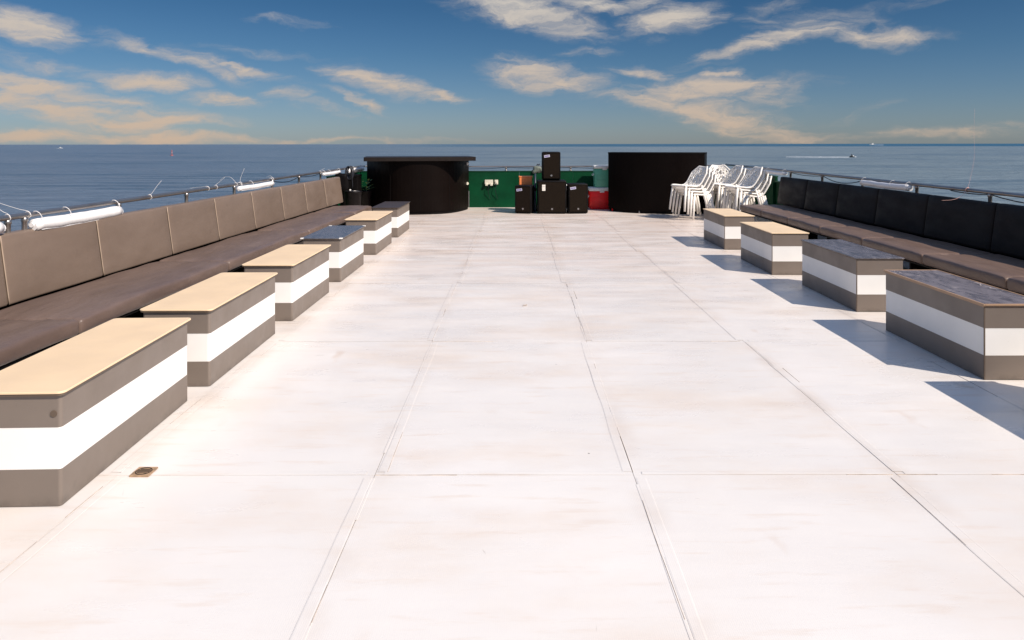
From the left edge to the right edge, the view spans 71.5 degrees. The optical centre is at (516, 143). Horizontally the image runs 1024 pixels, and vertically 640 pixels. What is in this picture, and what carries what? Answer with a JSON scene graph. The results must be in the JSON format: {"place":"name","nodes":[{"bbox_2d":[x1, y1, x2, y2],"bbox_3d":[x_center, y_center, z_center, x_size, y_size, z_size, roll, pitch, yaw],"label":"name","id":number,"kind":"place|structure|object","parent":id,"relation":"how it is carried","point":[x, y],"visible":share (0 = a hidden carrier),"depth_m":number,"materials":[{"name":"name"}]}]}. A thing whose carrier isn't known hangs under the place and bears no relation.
{"place":"outdoors","nodes":[
{"label":"outdoors","id":0,"kind":"place"},
{"bbox_2d":[343,174,361,205],"bbox_3d":[-3.471,1.074,15.025,0.310,0.860,0.419,0,0,0],"label":"equipment case","id":1,"kind":"object","parent":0,"point":[357,182],"visible":0.25,"depth_m":14.83,"materials":[{"name":"black plastic"}]},
{"bbox_2d":[362,179,372,205],"bbox_3d":[-3.277,1.129,15.611,0.345,0.749,0.368,0,0,0],"label":"potted plant","id":2,"kind":"object","parent":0,"point":[366,196],"visible":0.82,"depth_m":15.51,"materials":[{"name":"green plant"}]},
{"bbox_2d":[0,144,1023,230],"bbox_3d":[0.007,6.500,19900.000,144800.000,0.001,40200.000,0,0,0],"label":"sea","id":3,"kind":"structure","parent":0,"point":[37,177],"depth_m":237.64,"materials":[{"name":"liquid"}]},
{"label":"ship hull","id":4,"kind":"structure","parent":3,"relation":"on","visible":0},
{"bbox_2d":[0,207,1023,639],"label":"deck","id":5,"kind":"structure","parent":4,"relation":"on","point":[616,427],"depth_m":3.23,"materials":[{"name":"white paint"}]},
{"bbox_2d":[0,317,190,506],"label":"box table","id":6,"kind":"object","parent":5,"relation":"on","point":[79,412],"visible":1,"depth_m":3.22,"materials":[{"name":"beige laminate"}]},
{"bbox_2d":[129,467,157,476],"bbox_3d":[-1.704,1.497,3.249,0.090,0.008,0.090,0,0,0],"label":"floor drain","id":7,"kind":"object","parent":5,"relation":"on","point":[143,471],"visible":1,"depth_m":3.24,"materials":[{"name":"gold metal"}]},
{"bbox_2d":[0,177,371,369],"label":"long bench","id":8,"kind":"object","parent":5,"relation":"on","point":[60,285],"visible":0.89,"depth_m":6.15,"materials":[{"name":"brown leather"}]},
{"bbox_2d":[140,272,277,385],"bbox_3d":[-2.114,1.261,5.021,0.452,0.479,1.274,0,0,-1],"label":"box table","id":9,"kind":"object","parent":5,"relation":"on","point":[231,323],"visible":0.88,"depth_m":4.73,"materials":[{"name":"beige laminate"}]},
{"bbox_2d":[242,244,330,320],"bbox_3d":[-2.108,1.261,6.622,0.452,0.479,1.221,0,0,0],"label":"box table","id":10,"kind":"object","parent":5,"relation":"on","point":[302,280],"visible":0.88,"depth_m":6.31,"materials":[{"name":"beige laminate"}]},
{"bbox_2d":[300,225,365,281],"bbox_3d":[-2.120,1.260,8.310,0.456,0.482,1.210,0,0,0],"label":"box table","id":11,"kind":"object","parent":5,"relation":"on","point":[346,255],"visible":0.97,"depth_m":7.99,"materials":[{"name":"laminate"}]},
{"bbox_2d":[345,191,361,205],"bbox_3d":[-3.314,1.221,14.430,0.352,0.565,0.352,0,0,0],"label":"plastic tub","id":12,"kind":"object","parent":5,"relation":"on","point":[353,198],"visible":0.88,"depth_m":14.30,"materials":[{"name":"black plastic"}]},
{"bbox_2d":[344,211,392,254],"bbox_3d":[-2.111,1.261,10.230,0.452,0.479,1.236,0,0,0],"label":"box table","id":13,"kind":"object","parent":5,"relation":"on","point":[377,238],"visible":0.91,"depth_m":9.76,"materials":[{"name":"beige laminate"}]},
{"bbox_2d":[371,201,409,236],"bbox_3d":[-2.114,1.261,12.030,0.452,0.479,1.236,0,0,0],"label":"box table","id":14,"kind":"object","parent":5,"relation":"on","point":[400,219],"visible":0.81,"depth_m":11.66,"materials":[{"name":"laminate"}]},
{"bbox_2d":[364,156,475,214],"bbox_3d":[-2.160,0.889,15.753,2.355,1.224,1.448,0,0,-10],"label":"curved bar","id":15,"kind":"object","parent":5,"relation":"on","point":[423,185],"visible":0.91,"depth_m":15.20,"materials":[{"name":"brown wood"}]},
{"bbox_2d":[515,185,533,213],"bbox_3d":[0.177,1.197,15.488,0.379,0.606,0.394,0,0,14],"label":"loudspeaker","id":16,"kind":"object","parent":5,"relation":"on","point":[524,198],"visible":0.93,"depth_m":15.30,"materials":[{"name":"black metal"}]},
{"bbox_2d":[519,176,531,184],"bbox_3d":[0.198,1.107,15.875,0.304,0.785,0.254,0,0,0],"label":"orange crate","id":17,"kind":"object","parent":16,"relation":"on","point":[525,180],"visible":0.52,"depth_m":15.76,"materials":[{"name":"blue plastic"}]},
{"bbox_2d":[534,173,536,212],"bbox_3d":[0.403,1.070,15.463,0.083,0.860,0.098,0,0,0],"label":"speaker stand","id":18,"kind":"object","parent":5,"relation":"on","point":[535,202],"visible":0.99,"depth_m":15.46,"materials":[{"name":"black metal"}]},
{"bbox_2d":[537,179,565,213],"bbox_3d":[0.757,1.144,15.548,0.633,0.710,0.614,0,0,0],"label":"loudspeaker","id":19,"kind":"object","parent":5,"relation":"on","point":[551,196],"visible":0.99,"depth_m":15.25,"materials":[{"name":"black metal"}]},
{"bbox_2d":[542,152,560,179],"bbox_3d":[0.751,0.479,15.588,0.410,0.619,0.374,0,0,0],"label":"loudspeaker","id":20,"kind":"object","parent":19,"relation":"on","point":[551,165],"visible":1,"depth_m":15.41,"materials":[{"name":"black metal"}]},
{"bbox_2d":[326,170,782,208],"bbox_3d":[0.699,1.067,6.946,8.935,0.866,19.888,0,0,0],"label":"bulwark","id":21,"kind":"object","parent":5,"relation":"on","point":[479,190],"visible":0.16,"depth_m":16.83,"materials":[{"name":"green paint"}]},
{"bbox_2d":[0,165,362,232],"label":"railing","id":22,"kind":"object","parent":21,"relation":"attached to","point":[24,216],"visible":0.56,"depth_m":6.58,"materials":[{"name":"silver metal"}]},
{"bbox_2d":[0,222,5,232],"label":"rolled curtain","id":23,"kind":"object","parent":22,"relation":"hanging from","point":[2,228],"visible":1,"depth_m":4.94,"materials":[{"name":"white fabric"}]},
{"bbox_2d":[28,200,123,230],"bbox_3d":[-3.611,0.579,5.865,0.120,0.157,1.180,0,0,0],"label":"rolled curtain","id":24,"kind":"object","parent":22,"relation":"hanging from","point":[49,222],"visible":0.94,"depth_m":5.71,"materials":[{"name":"white fabric"}]},
{"bbox_2d":[236,178,274,190],"bbox_3d":[-3.598,0.555,9.802,0.097,0.121,1.314,0,0,0],"label":"rolled curtain","id":25,"kind":"object","parent":22,"relation":"hanging from","point":[254,186],"visible":0.97,"depth_m":9.68,"materials":[{"name":"white fabric"}]},
{"bbox_2d":[274,173,319,182],"bbox_3d":[-3.608,0.568,11.775,0.012,0.063,2.491,0,0,0],"label":"cable","id":26,"kind":"object","parent":22,"relation":"hanging from","point":[296,178],"visible":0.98,"depth_m":11.53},
{"bbox_2d":[322,168,340,175],"bbox_3d":[-3.582,0.541,13.725,0.092,0.103,1.239,0,0,0],"label":"rolled curtain","id":27,"kind":"object","parent":22,"relation":"hanging from","point":[331,173],"visible":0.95,"depth_m":13.61,"materials":[{"name":"white fabric"}]},
{"bbox_2d":[335,173,348,190],"bbox_3d":[-3.493,0.752,14.173,0.289,0.355,0.150,0,0,0],"label":"hanging bag","id":28,"kind":"object","parent":22,"relation":"hanging from","point":[344,181],"visible":0.73,"depth_m":14.12,"materials":[{"name":"black fabric"}]},
{"bbox_2d":[345,166,353,179],"bbox_3d":[-3.456,0.596,14.694,0.171,0.293,0.106,0,0,-45],"label":"cable coil","id":29,"kind":"object","parent":22,"relation":"hanging from","point":[347,171],"visible":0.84,"depth_m":14.69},
{"bbox_2d":[347,167,363,172],"bbox_3d":[-3.572,0.559,15.713,0.124,0.142,1.495,0,0,0],"label":"rolled curtain","id":30,"kind":"object","parent":22,"relation":"hanging from","point":[359,169],"visible":0.64,"depth_m":15.79,"materials":[{"name":"white fabric"}]},
{"bbox_2d":[485,180,492,196],"bbox_3d":[-0.657,1.074,16.789,0.196,0.457,0.080,0,0,0],"label":"wall socket","id":31,"kind":"object","parent":21,"relation":"attached to","point":[487,182],"depth_m":16.78,"materials":[{"name":"beige plastic"}]},
{"bbox_2d":[363,164,724,170],"bbox_3d":[0.652,0.556,16.784,8.576,0.154,0.231,0,0,0],"label":"railing","id":32,"kind":"object","parent":21,"relation":"on","point":[533,166],"visible":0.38,"depth_m":16.84,"materials":[{"name":"silver metal"}]},
{"bbox_2d":[532,164,541,172],"bbox_3d":[0.491,0.582,16.843,0.272,0.236,0.147,0,0,0],"label":"cloth bundle","id":33,"kind":"object","parent":32,"relation":"attached to","point":[537,169],"visible":0.85,"depth_m":16.79,"materials":[{"name":"grey fabric"}]},
{"bbox_2d":[486,167,592,168],"bbox_3d":[-0.104,0.572,16.842,5.791,0.044,0.010,0,0,0],"label":"cable","id":34,"kind":"object","parent":32,"relation":"attached to","point":[511,167],"visible":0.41,"depth_m":16.84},
{"bbox_2d":[566,183,587,213],"bbox_3d":[1.305,1.177,15.468,0.442,0.644,0.394,0,0,-5],"label":"loudspeaker","id":35,"kind":"object","parent":5,"relation":"on","point":[576,197],"visible":0.98,"depth_m":15.28,"materials":[{"name":"black metal"}]},
{"bbox_2d":[588,187,608,208],"bbox_3d":[1.954,1.247,16.468,0.643,0.502,0.403,0,0,0],"label":"cooler box","id":36,"kind":"object","parent":5,"relation":"on","point":[597,197],"visible":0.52,"depth_m":16.30,"materials":[{"name":"red plastic"}]},
{"bbox_2d":[592,165,607,186],"bbox_3d":[2.014,0.745,16.468,0.543,0.502,0.383,0,0,0],"label":"cooler box","id":37,"kind":"object","parent":36,"relation":"on","point":[600,175],"visible":0.55,"depth_m":16.30,"materials":[{"name":"green plastic"}]},
{"bbox_2d":[608,152,706,213],"bbox_3d":[3.050,0.840,15.605,2.112,1.314,0.824,0,0,20],"label":"black bar","id":38,"kind":"object","parent":5,"relation":"on","point":[640,182],"visible":0.92,"depth_m":15.27,"materials":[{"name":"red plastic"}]},
{"bbox_2d":[677,175,715,219],"bbox_3d":[3.682,1.057,14.343,0.692,0.886,0.561,0,0,-21],"label":"stacking chair","id":39,"kind":"object","parent":5,"relation":"on","point":[695,195],"visible":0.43,"depth_m":14.21,"materials":[{"name":"white plastic"}]},
{"bbox_2d":[674,172,712,216],"bbox_3d":[3.620,0.999,14.320,0.692,0.886,0.561,0,0,-21],"label":"stacking chair","id":40,"kind":"object","parent":39,"relation":"on","point":[696,191],"visible":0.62,"depth_m":14.18,"materials":[{"name":"white plastic"}]},
{"bbox_2d":[672,169,710,214],"bbox_3d":[3.558,0.941,14.297,0.692,0.886,0.561,0,0,-22],"label":"stacking chair","id":41,"kind":"object","parent":40,"relation":"on","point":[707,177],"visible":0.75,"depth_m":14.13,"materials":[{"name":"white plastic"}]},
{"bbox_2d":[669,166,708,211],"bbox_3d":[3.497,0.883,14.272,0.692,0.886,0.561,0,0,-21],"label":"stacking chair","id":42,"kind":"object","parent":41,"relation":"on","point":[699,180],"visible":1,"depth_m":14.26,"materials":[{"name":"white plastic"}]},
{"bbox_2d":[703,208,753,249],"bbox_3d":[3.149,1.255,10.627,0.436,0.479,1.145,0,0,0],"label":"box table","id":43,"kind":"object","parent":5,"relation":"on","point":[722,228],"visible":0.91,"depth_m":10.21,"materials":[{"name":"beige laminate"}]},
{"bbox_2d":[715,176,748,207],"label":"stacking chair","id":44,"kind":"object","parent":5,"relation":"on","point":[716,200],"visible":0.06,"depth_m":14.88,"materials":[{"name":"white plastic"}]},
{"bbox_2d":[713,171,747,207],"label":"stacking chair","id":45,"kind":"object","parent":44,"relation":"on","point":[727,190],"visible":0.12,"depth_m":14.70,"materials":[{"name":"white plastic"}]},
{"bbox_2d":[714,168,745,207],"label":"stacking chair","id":46,"kind":"object","parent":45,"relation":"on","point":[742,175],"visible":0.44,"depth_m":14.49,"materials":[{"name":"white plastic"}]},
{"bbox_2d":[705,165,742,207],"bbox_3d":[4.332,0.883,14.692,0.692,0.886,0.561,0,0,-12],"label":"stacking chair","id":47,"kind":"object","parent":46,"relation":"on","point":[730,178],"visible":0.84,"depth_m":14.67,"materials":[{"name":"white plastic"}]},
{"bbox_2d":[732,176,772,221],"bbox_3d":[4.625,1.056,13.863,0.692,0.886,0.561,0,0,-11],"label":"stacking chair","id":48,"kind":"object","parent":5,"relation":"on","point":[767,185],"visible":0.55,"depth_m":13.71,"materials":[{"name":"white plastic"}]},
{"bbox_2d":[729,173,768,208],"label":"stacking chair","id":49,"kind":"object","parent":48,"relation":"on","point":[764,182],"visible":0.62,"depth_m":13.70,"materials":[{"name":"white plastic"}]},
{"bbox_2d":[725,170,764,211],"bbox_3d":[4.496,0.940,13.837,0.692,0.886,0.561,0,0,-12],"label":"stacking chair","id":50,"kind":"object","parent":49,"relation":"on","point":[761,179],"visible":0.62,"depth_m":13.68,"materials":[{"name":"white plastic"}]},
{"bbox_2d":[722,166,762,209],"bbox_3d":[4.432,0.882,13.821,0.692,0.886,0.561,0,0,-11],"label":"stacking chair","id":51,"kind":"object","parent":50,"relation":"on","point":[757,171],"visible":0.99,"depth_m":13.81,"materials":[{"name":"white plastic"}]},
{"bbox_2d":[740,222,808,274],"bbox_3d":[3.127,1.255,8.700,0.436,0.479,1.160,0,0,0],"label":"box table","id":52,"kind":"object","parent":5,"relation":"on","point":[773,248],"visible":0.88,"depth_m":8.21,"materials":[{"name":"beige laminate"}]},
{"bbox_2d":[801,239,904,311],"bbox_3d":[3.239,1.255,6.951,0.436,0.479,1.238,0,0,0],"label":"box table","id":53,"kind":"object","parent":5,"relation":"on","point":[850,275],"visible":0.89,"depth_m":6.59,"materials":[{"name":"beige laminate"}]},
{"bbox_2d":[740,177,1023,294],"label":"long bench","id":54,"kind":"object","parent":5,"relation":"on","point":[979,241],"visible":0.99,"depth_m":7.99,"materials":[{"name":"brown leather"}]},
{"bbox_2d":[725,164,1023,201],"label":"railing","id":55,"kind":"object","parent":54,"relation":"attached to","point":[989,193],"visible":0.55,"depth_m":8.62,"materials":[{"name":"silver metal"}]},
{"bbox_2d":[743,167,786,174],"bbox_3d":[4.835,0.507,14.100,0.090,0.114,2.769,0,0,0],"label":"rolled curtain","id":56,"kind":"object","parent":55,"relation":"hanging from","point":[773,172],"visible":0.61,"depth_m":13.33,"materials":[{"name":"white fabric"}]},
{"bbox_2d":[791,172,859,183],"bbox_3d":[4.853,0.545,11.280,0.012,0.086,2.581,0,0,0],"label":"cable","id":57,"kind":"object","parent":55,"relation":"hanging from","point":[827,178],"visible":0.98,"depth_m":11.01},
{"bbox_2d":[860,177,912,190],"bbox_3d":[4.834,0.525,9.330,0.105,0.122,1.269,0,0,0],"label":"rolled curtain","id":58,"kind":"object","parent":55,"relation":"hanging from","point":[894,186],"visible":1,"depth_m":9.20,"materials":[{"name":"white fabric"}]},
{"bbox_2d":[950,190,1023,202],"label":"cable","id":59,"kind":"object","parent":55,"relation":"hanging from","point":[986,194],"visible":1,"depth_m":7.34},
{"bbox_2d":[883,270,1023,379],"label":"box table","id":60,"kind":"object","parent":5,"relation":"on","point":[976,328],"visible":1,"depth_m":4.83,"materials":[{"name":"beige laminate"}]},
{"bbox_2d":[0,0,1023,144],"label":"sky","id":61,"kind":"structure","parent":0,"point":[73,72],"materials":[{"name":"blue"}]},
{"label":"stacking chair","id":62,"kind":"object","parent":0,"visible":0},
{"bbox_2d":[705,167,737,210],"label":"stacking chair","id":63,"kind":"object","parent":62,"relation":"on","point":[718,179],"visible":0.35,"depth_m":15.20,"materials":[{"name":"white plastic"}]},
{"bbox_2d":[709,165,738,208],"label":"stacking chair","id":64,"kind":"object","parent":63,"relation":"on","point":[719,167],"visible":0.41,"depth_m":15.11,"materials":[{"name":"white plastic"}]}
]}

